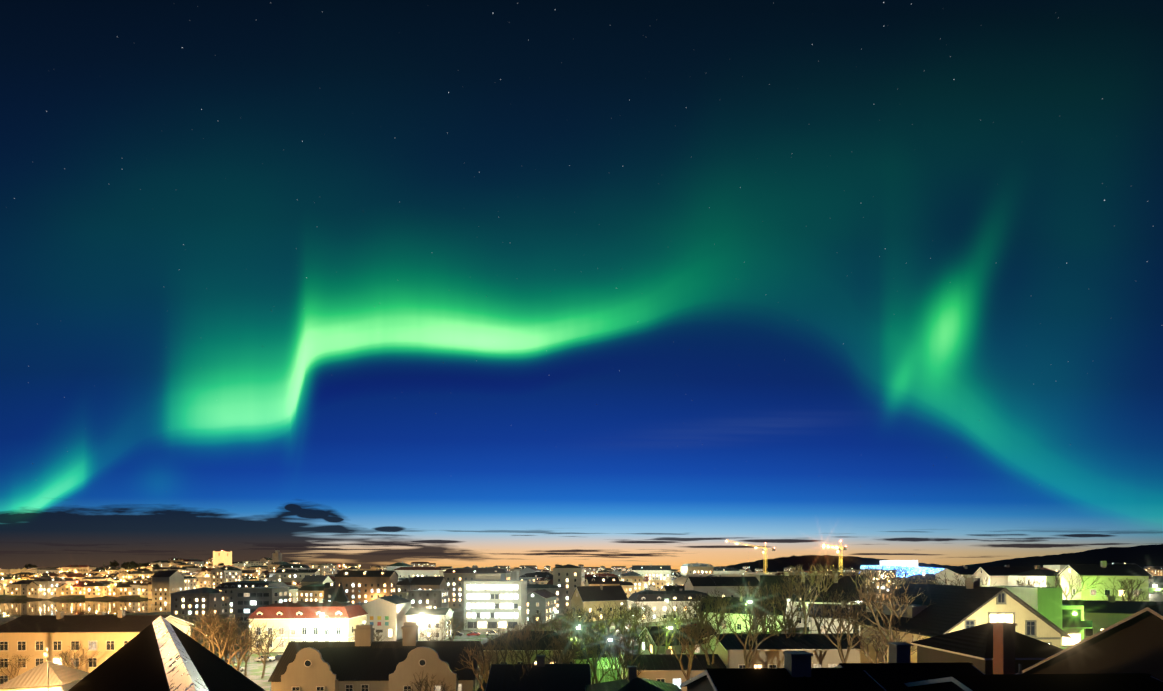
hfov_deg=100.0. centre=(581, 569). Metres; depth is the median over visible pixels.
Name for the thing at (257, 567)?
landakot slope house
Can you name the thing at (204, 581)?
landakot slope house
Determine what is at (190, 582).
shore house
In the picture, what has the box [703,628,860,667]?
dark-roofed long house
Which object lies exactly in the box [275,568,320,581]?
house
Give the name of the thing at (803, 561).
hill
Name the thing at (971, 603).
yellow timber gable house
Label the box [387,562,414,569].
house
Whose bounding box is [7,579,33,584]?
hill house
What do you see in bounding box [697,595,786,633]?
green house
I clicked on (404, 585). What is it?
house
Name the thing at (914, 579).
house
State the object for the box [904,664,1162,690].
roof
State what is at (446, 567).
house
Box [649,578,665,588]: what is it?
house
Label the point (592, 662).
bare tree
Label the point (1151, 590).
hill near house
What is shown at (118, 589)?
shore house
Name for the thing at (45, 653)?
street lamp
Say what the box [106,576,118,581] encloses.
hill house
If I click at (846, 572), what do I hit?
bare tree
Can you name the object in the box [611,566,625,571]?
house
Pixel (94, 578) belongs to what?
hill house
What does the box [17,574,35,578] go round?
hill house
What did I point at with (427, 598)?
building
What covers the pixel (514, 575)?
office block
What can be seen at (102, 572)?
hill house
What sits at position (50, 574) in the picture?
hill house
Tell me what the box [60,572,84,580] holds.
hill house
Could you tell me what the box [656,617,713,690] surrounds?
bare tree
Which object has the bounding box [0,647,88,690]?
yard kiosk
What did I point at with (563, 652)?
bush
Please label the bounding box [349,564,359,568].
house
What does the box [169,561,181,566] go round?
landakot slope house
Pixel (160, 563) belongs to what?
landakot slope house
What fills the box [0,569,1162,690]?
ground
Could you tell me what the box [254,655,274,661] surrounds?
parked car
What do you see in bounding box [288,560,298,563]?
landakot slope house
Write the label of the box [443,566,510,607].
building
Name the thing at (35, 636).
courtyard block
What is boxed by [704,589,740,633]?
bare tree
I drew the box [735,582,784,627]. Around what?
bare tree
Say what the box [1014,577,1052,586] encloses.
bare tree
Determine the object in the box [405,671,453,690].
bare tree
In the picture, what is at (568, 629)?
bare tree
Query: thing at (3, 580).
hill house
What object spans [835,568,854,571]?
house
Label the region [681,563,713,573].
building
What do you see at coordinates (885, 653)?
bare tree
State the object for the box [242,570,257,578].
landakot slope house
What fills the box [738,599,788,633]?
bare tree
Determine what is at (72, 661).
bare tree
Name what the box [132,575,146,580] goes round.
hill house
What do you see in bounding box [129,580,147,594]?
shore house
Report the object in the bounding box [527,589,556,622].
house
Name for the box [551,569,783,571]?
bay water
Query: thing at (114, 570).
hill house
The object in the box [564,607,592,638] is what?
bare tree
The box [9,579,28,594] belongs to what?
shore house
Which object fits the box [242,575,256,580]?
landakot slope house
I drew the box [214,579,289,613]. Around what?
mansard block
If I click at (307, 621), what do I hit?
yellow red roof house
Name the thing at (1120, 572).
pale hill house
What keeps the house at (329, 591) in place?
on the ground
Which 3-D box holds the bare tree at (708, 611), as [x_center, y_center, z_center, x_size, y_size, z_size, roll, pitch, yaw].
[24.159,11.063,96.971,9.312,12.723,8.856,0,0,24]
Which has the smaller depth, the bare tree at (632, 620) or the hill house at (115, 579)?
the bare tree at (632, 620)
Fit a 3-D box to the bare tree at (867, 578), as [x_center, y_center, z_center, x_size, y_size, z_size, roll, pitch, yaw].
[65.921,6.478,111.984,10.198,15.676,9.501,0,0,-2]
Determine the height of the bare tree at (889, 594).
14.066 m
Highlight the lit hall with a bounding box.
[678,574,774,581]
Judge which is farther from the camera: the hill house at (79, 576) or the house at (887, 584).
the hill house at (79, 576)
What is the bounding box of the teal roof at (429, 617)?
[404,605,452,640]
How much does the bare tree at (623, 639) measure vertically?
10.518 m
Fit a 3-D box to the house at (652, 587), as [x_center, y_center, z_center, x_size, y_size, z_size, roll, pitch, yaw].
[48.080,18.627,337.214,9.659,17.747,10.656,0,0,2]
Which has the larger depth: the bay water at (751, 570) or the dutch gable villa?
the bay water at (751, 570)
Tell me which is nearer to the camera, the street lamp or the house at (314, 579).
the street lamp
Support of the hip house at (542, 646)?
on the ground
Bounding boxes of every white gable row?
[684,575,715,596]
[711,575,739,596]
[733,575,759,597]
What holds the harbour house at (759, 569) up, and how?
on the ground
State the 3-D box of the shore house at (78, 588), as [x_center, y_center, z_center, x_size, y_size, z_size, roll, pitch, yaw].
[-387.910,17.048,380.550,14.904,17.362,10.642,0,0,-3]
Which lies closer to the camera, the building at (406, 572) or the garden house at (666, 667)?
the garden house at (666, 667)
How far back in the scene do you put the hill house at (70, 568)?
674.68 m
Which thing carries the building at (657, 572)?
on the ground
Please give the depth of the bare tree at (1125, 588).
102.63 m
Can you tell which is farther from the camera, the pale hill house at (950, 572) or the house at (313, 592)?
the house at (313, 592)
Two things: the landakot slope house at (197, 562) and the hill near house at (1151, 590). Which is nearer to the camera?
the hill near house at (1151, 590)
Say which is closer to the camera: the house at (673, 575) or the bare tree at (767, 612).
the bare tree at (767, 612)
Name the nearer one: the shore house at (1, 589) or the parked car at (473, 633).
the parked car at (473, 633)
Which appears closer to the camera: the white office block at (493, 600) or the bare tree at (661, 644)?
the bare tree at (661, 644)
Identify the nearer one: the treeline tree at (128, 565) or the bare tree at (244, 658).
the bare tree at (244, 658)
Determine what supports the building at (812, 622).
on the ground
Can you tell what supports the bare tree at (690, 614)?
on the ground
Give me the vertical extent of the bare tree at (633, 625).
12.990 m
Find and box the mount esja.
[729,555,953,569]
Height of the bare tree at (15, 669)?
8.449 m
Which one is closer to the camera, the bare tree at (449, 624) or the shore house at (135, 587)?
the bare tree at (449, 624)
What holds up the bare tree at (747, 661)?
on the ground
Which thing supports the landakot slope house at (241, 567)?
on the ground
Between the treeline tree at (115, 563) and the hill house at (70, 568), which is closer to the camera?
the hill house at (70, 568)
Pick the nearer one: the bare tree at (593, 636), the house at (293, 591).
the bare tree at (593, 636)
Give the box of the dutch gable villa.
[268,622,484,690]
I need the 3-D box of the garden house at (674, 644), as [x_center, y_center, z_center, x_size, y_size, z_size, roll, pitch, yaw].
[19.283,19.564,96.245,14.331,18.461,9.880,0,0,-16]
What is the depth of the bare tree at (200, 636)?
89.39 m
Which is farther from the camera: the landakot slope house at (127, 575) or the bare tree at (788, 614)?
the landakot slope house at (127, 575)
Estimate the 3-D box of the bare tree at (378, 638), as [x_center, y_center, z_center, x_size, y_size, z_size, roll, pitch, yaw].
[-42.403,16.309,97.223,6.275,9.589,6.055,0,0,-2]
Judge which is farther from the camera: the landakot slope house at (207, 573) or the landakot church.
the landakot church
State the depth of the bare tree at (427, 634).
97.85 m
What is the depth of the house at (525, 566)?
1907.76 m
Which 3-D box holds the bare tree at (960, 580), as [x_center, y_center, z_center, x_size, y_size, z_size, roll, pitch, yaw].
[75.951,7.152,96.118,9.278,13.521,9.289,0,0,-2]
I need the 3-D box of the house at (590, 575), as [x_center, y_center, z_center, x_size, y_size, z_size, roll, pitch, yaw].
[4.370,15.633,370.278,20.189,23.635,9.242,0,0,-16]
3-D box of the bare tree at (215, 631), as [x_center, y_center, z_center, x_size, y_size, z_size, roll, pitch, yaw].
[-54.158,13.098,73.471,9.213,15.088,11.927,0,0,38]
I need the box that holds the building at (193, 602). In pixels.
[169,587,224,615]
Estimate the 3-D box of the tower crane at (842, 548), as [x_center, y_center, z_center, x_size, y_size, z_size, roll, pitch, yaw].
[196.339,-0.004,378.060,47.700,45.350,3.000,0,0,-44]
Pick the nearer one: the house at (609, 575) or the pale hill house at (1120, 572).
the pale hill house at (1120, 572)
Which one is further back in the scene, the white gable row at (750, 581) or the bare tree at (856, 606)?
the white gable row at (750, 581)
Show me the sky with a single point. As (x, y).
(364, 283)
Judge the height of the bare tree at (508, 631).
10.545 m
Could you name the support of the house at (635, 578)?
on the ground
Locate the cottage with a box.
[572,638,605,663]
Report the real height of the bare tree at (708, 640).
11.507 m
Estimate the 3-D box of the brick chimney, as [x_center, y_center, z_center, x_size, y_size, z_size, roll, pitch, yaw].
[29.107,10.569,33.590,1.000,13.742,0.940,0,0,-2]
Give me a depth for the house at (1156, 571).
857.84 m
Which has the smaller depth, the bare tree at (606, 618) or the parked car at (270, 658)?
the bare tree at (606, 618)
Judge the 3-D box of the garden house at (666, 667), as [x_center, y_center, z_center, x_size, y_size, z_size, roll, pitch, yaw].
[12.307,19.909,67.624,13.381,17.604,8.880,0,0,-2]
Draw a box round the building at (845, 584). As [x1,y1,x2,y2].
[760,571,868,627]
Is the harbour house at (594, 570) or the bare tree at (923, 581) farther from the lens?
the harbour house at (594, 570)
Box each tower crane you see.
[726,540,774,573]
[823,542,846,574]
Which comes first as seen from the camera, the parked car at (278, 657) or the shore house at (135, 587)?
the parked car at (278, 657)
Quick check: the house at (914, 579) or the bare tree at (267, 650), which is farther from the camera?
the house at (914, 579)
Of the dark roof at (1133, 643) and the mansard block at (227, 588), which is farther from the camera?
the mansard block at (227, 588)
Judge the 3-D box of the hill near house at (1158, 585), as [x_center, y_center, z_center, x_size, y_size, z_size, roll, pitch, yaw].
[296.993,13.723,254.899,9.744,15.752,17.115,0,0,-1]
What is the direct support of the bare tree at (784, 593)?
on the ground
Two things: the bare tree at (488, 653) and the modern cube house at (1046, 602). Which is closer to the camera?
the bare tree at (488, 653)
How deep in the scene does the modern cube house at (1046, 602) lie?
73.92 m
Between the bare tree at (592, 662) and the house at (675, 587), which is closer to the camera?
the bare tree at (592, 662)
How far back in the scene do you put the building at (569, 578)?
238.16 m
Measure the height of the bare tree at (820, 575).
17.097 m
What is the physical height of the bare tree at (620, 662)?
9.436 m
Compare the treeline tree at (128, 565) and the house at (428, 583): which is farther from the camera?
the treeline tree at (128, 565)
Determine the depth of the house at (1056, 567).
410.90 m
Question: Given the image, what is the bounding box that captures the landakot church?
[207,550,231,565]
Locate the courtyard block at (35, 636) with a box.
[0,610,193,684]
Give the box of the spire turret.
[333,583,349,602]
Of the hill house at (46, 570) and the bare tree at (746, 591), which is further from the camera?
the hill house at (46, 570)
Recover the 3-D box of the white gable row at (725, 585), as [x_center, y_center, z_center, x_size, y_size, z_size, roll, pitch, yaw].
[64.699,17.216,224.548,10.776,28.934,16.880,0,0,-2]
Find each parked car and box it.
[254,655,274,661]
[273,654,281,660]
[452,631,463,635]
[467,631,480,635]
[485,631,497,635]
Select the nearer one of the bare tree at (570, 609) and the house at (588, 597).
the bare tree at (570, 609)
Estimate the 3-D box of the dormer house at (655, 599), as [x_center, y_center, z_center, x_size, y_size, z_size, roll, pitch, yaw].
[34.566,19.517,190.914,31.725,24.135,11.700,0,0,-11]
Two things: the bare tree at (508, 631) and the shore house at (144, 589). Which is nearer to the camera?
the bare tree at (508, 631)
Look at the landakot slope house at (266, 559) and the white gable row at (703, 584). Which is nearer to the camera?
the white gable row at (703, 584)
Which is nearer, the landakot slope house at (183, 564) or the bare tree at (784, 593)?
the bare tree at (784, 593)
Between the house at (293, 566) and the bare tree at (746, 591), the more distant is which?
the house at (293, 566)
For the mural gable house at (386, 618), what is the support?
on the ground
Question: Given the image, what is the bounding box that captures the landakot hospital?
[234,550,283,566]
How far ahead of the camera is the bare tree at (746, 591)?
130.57 m
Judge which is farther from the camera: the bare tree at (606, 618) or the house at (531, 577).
the house at (531, 577)
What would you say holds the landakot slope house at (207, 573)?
on the ground
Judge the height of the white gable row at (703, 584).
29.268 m
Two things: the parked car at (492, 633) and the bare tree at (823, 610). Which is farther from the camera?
the parked car at (492, 633)
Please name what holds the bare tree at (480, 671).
on the ground
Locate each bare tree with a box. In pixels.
[0,654,29,679]
[52,643,101,668]
[173,608,274,664]
[182,625,223,649]
[206,625,269,670]
[222,629,267,675]
[237,629,284,678]
[354,632,382,640]
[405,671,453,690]
[419,625,456,640]
[438,614,468,640]
[456,635,506,682]
[465,652,504,690]
[481,620,520,663]
[498,620,570,663]
[507,642,537,680]
[528,611,552,630]
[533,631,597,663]
[534,610,601,663]
[561,603,583,631]
[561,613,611,682]
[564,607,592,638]
[568,636,629,683]
[576,605,630,650]
[595,627,655,679]
[596,642,645,680]
[597,600,650,649]
[614,600,658,653]
[626,608,642,647]
[629,611,678,653]
[652,597,697,648]
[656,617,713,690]
[665,606,711,653]
[680,593,728,628]
[682,612,735,664]
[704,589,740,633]
[720,601,797,667]
[733,582,756,597]
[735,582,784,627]
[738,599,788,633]
[748,580,814,631]
[757,602,820,637]
[777,573,826,633]
[780,564,807,574]
[794,589,853,633]
[797,561,843,591]
[815,604,879,662]
[817,565,854,575]
[820,592,877,637]
[833,576,934,642]
[844,564,892,602]
[847,619,925,662]
[854,582,907,616]
[872,564,912,590]
[903,572,964,585]
[906,576,951,584]
[932,571,993,586]
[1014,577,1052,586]
[1027,572,1104,599]
[1097,577,1155,600]
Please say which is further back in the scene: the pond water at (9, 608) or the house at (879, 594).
the pond water at (9, 608)
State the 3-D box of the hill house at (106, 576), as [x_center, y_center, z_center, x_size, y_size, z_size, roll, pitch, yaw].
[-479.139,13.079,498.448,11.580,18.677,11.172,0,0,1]
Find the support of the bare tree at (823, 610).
on the ground
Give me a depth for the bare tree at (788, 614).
70.23 m
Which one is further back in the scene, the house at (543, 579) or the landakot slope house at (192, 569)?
the landakot slope house at (192, 569)
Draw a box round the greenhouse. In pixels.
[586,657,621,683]
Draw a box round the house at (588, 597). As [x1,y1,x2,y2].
[570,584,627,621]
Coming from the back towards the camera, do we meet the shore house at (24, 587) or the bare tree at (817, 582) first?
the shore house at (24, 587)
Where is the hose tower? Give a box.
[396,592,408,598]
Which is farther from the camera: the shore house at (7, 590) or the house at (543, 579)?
the shore house at (7, 590)
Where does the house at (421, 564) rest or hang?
on the ground
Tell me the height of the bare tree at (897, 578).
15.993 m
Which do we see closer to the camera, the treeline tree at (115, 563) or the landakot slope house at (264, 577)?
the landakot slope house at (264, 577)
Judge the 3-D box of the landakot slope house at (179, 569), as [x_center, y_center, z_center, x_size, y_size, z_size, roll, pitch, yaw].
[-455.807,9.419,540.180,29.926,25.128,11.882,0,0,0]
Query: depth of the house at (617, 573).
622.09 m
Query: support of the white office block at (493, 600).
on the ground
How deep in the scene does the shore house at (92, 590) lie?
365.60 m
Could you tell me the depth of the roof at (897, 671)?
25.32 m
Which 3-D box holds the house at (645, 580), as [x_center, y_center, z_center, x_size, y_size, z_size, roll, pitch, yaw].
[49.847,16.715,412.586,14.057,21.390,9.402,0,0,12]
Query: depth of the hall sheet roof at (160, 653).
32.83 m
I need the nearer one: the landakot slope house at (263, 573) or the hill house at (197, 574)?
the landakot slope house at (263, 573)
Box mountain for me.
[947,544,1162,567]
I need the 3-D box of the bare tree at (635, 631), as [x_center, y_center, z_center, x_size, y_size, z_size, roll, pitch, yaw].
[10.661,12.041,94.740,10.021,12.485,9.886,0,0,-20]
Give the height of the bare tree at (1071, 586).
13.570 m
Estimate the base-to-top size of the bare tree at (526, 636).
11.508 m
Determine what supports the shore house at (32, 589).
on the ground
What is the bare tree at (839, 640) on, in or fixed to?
on the ground
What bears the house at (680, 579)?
on the ground
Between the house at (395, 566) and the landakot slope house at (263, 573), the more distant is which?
the landakot slope house at (263, 573)
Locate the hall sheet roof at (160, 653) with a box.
[68,616,265,690]
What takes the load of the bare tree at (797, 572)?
on the ground
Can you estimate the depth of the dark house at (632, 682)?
47.72 m
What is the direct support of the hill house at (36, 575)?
on the ground
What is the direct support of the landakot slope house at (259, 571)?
on the ground
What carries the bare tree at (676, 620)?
on the ground
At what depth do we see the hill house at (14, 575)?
470.05 m
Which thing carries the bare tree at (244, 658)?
on the ground
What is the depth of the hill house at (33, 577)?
439.74 m
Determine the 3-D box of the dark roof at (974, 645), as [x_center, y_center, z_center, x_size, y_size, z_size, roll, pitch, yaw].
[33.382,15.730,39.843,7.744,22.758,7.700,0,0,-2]
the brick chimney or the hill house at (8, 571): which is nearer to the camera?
the brick chimney
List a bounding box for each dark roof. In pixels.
[910,623,1063,673]
[1016,602,1162,681]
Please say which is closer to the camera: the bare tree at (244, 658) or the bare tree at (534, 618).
the bare tree at (244, 658)
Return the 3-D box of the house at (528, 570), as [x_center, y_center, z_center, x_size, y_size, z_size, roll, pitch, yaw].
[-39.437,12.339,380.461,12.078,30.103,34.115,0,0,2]
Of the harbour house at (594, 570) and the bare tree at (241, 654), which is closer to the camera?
the bare tree at (241, 654)
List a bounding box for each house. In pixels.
[0,568,36,575]
[0,576,15,589]
[0,584,2,594]
[3,573,22,578]
[5,585,8,594]
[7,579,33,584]
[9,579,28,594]
[16,572,38,576]
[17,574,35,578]
[19,579,35,594]
[25,576,46,578]
[26,581,38,597]
[28,567,61,573]
[34,576,80,598]
[40,572,58,576]
[55,583,70,596]
[58,571,76,576]
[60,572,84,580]
[62,565,95,571]
[71,580,94,594]
[82,576,105,580]
[83,572,101,576]
[84,581,109,597]
[90,568,107,576]
[104,567,125,572]
[104,573,118,578]
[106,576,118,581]
[107,582,130,596]
[118,571,156,581]
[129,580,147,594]
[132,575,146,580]
[139,581,151,597]
[148,584,151,598]
[151,560,169,570]
[152,566,187,571]
[168,558,184,561]
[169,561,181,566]
[177,562,192,566]
[180,572,202,578]
[182,559,203,566]
[184,576,196,590]
[186,567,200,571]
[198,575,210,587]
[201,571,210,576]
[210,566,241,587]
[227,565,246,569]
[242,569,267,575]
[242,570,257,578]
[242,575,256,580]
[248,597,367,651]
[250,565,267,568]
[258,572,273,578]
[259,575,268,580]
[260,557,271,560]
[268,561,288,572]
[268,575,275,581]
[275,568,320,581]
[278,563,309,568]
[282,578,302,581]
[284,581,300,587]
[287,585,298,600]
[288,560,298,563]
[297,584,324,600]
[301,574,333,586]
[310,565,336,574]
[323,582,334,600]
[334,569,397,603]
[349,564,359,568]
[361,595,411,640]
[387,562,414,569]
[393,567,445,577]
[396,576,412,592]
[410,576,447,589]
[411,562,429,566]
[439,566,452,568]
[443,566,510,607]
[481,625,583,675]
[485,655,591,690]
[519,565,536,567]
[519,572,551,581]
[520,567,540,575]
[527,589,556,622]
[535,576,549,583]
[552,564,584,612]
[570,584,627,621]
[584,567,599,573]
[584,575,620,585]
[585,574,599,579]
[585,666,681,690]
[597,570,608,573]
[600,573,618,577]
[610,572,620,577]
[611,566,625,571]
[620,569,642,592]
[620,581,634,597]
[621,649,726,690]
[627,588,708,622]
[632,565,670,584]
[636,622,717,653]
[643,576,648,588]
[643,583,657,590]
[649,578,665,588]
[661,584,684,590]
[671,572,680,577]
[671,574,686,584]
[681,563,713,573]
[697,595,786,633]
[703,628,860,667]
[713,567,739,573]
[746,571,764,573]
[755,568,763,571]
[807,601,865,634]
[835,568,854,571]
[857,578,1070,662]
[861,570,895,579]
[867,588,891,600]
[872,579,890,587]
[896,576,934,584]
[908,574,933,580]
[934,566,978,585]
[974,565,1034,585]
[981,586,1091,648]
[1006,565,1058,587]
[1043,565,1066,570]
[1057,561,1151,600]
[1062,596,1158,638]
[1108,562,1137,564]
[1144,566,1162,570]
[1147,567,1162,575]
[1149,580,1162,587]
[1149,587,1162,592]
[1149,590,1162,601]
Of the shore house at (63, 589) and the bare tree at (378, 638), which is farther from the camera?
the shore house at (63, 589)
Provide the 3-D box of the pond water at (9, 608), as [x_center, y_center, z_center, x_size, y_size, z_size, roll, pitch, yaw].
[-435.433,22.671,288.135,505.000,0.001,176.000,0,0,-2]
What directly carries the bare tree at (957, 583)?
on the ground
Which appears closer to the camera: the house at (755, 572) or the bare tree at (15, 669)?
the bare tree at (15, 669)
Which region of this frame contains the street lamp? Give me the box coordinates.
[43,652,48,690]
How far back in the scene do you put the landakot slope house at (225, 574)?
413.90 m
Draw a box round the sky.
[0,0,1162,568]
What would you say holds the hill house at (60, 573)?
on the ground
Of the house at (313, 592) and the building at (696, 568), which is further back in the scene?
the building at (696, 568)
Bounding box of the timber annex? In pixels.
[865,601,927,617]
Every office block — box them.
[464,574,526,629]
[510,571,518,579]
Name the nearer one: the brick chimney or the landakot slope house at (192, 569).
the brick chimney
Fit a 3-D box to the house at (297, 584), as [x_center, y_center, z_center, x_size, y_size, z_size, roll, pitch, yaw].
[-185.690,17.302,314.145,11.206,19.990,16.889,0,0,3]
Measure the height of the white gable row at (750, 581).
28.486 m
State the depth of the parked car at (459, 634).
157.11 m
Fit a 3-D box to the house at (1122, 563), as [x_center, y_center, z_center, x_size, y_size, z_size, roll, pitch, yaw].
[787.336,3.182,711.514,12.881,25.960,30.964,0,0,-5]
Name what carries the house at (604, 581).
on the ground
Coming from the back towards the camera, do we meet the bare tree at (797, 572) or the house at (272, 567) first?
the house at (272, 567)
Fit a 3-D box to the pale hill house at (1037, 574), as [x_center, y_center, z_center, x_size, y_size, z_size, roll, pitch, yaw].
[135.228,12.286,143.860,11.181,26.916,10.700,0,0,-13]
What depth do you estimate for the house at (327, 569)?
494.20 m
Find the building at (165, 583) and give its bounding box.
[151,569,184,603]
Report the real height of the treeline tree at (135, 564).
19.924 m
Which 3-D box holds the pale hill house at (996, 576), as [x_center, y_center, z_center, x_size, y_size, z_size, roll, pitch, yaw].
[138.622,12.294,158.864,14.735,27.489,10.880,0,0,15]
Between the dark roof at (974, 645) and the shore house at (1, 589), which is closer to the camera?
the dark roof at (974, 645)
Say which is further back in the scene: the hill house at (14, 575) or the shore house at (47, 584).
the hill house at (14, 575)
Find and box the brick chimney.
[991,622,1016,673]
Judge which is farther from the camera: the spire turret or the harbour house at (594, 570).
the harbour house at (594, 570)
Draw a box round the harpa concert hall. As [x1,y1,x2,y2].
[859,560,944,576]
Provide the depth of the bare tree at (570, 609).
139.49 m
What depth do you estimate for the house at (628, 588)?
331.82 m
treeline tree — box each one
[107,560,119,566]
[123,562,134,569]
[130,561,141,567]
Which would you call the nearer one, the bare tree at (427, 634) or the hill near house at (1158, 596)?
the bare tree at (427, 634)
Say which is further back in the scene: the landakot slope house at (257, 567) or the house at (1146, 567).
the house at (1146, 567)
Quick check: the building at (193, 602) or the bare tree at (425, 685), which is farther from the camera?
the building at (193, 602)
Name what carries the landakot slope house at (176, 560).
on the ground
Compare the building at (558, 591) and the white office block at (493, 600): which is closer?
the white office block at (493, 600)
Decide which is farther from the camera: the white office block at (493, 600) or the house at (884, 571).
the house at (884, 571)
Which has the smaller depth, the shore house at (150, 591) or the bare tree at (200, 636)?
the bare tree at (200, 636)
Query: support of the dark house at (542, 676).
on the ground
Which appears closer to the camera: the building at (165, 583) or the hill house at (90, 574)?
the building at (165, 583)
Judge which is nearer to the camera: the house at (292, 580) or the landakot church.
the house at (292, 580)
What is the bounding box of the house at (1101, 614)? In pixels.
[1062,596,1158,638]
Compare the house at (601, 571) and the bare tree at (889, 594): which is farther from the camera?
the house at (601, 571)
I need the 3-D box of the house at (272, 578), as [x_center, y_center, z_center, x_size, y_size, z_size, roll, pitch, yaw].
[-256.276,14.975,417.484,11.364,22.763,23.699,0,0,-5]
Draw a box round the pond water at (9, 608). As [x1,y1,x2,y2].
[0,600,170,616]
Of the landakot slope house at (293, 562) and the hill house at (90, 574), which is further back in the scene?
the landakot slope house at (293, 562)
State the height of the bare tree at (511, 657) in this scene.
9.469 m
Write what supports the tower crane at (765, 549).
on the ground
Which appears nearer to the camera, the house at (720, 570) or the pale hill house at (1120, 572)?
the pale hill house at (1120, 572)
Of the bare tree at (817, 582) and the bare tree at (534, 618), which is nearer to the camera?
the bare tree at (817, 582)
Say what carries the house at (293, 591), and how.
on the ground
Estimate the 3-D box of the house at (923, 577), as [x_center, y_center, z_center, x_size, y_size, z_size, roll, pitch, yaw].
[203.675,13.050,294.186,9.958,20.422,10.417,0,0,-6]

